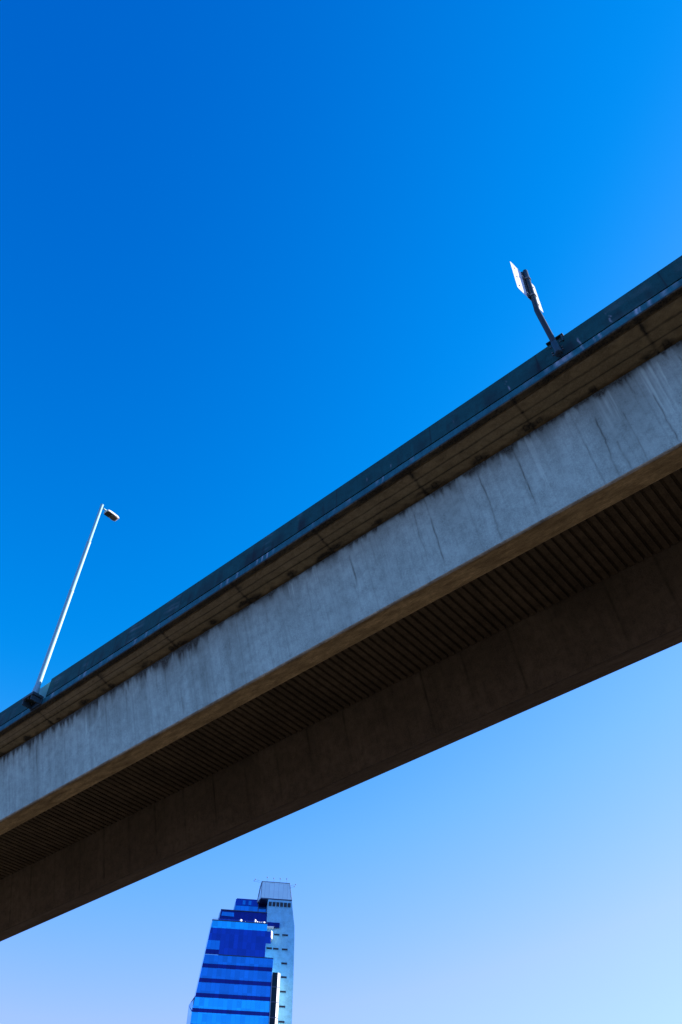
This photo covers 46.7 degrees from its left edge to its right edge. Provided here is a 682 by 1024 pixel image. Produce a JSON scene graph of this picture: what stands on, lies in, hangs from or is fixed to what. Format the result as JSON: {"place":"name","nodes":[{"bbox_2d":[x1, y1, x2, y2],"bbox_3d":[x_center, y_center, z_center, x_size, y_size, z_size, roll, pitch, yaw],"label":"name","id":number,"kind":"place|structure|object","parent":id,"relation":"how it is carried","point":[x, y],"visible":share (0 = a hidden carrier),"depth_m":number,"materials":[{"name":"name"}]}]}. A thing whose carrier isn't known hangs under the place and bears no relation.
{"place":"outdoors","nodes":[
{"label":"outdoors","id":0,"kind":"place"},
{"bbox_2d":[186,877,295,1023],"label":"office tower","id":1,"kind":"structure","parent":0,"point":[246,974],"depth_m":237.96,"materials":[{"name":"blue glass"}]},
{"bbox_2d":[0,255,681,941],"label":"overpass","id":2,"kind":"object","parent":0,"point":[508,545],"visible":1,"depth_m":16.81,"materials":[{"name":"concrete"}]},
{"bbox_2d":[22,504,118,710],"bbox_3d":[-7.632,2.470,22.863,0.480,7.615,0.770,-33,-57,25],"label":"street lamp","id":3,"kind":"object","parent":2,"relation":"attached to","point":[33,699],"visible":1,"depth_m":21.63,"materials":[{"name":"metal"}]},
{"bbox_2d":[510,262,563,356],"bbox_3d":[3.648,-3.810,14.603,0.330,3.205,0.924,-33,-57,25],"label":"road sign","id":4,"kind":"object","parent":2,"relation":"attached to","point":[525,286],"visible":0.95,"depth_m":14.65,"materials":[{"name":"metal"}]},
{"bbox_2d":[0,0,681,1023],"label":"sky","id":5,"kind":"structure","parent":0,"point":[252,251],"materials":[{"name":"blue"}]}
]}

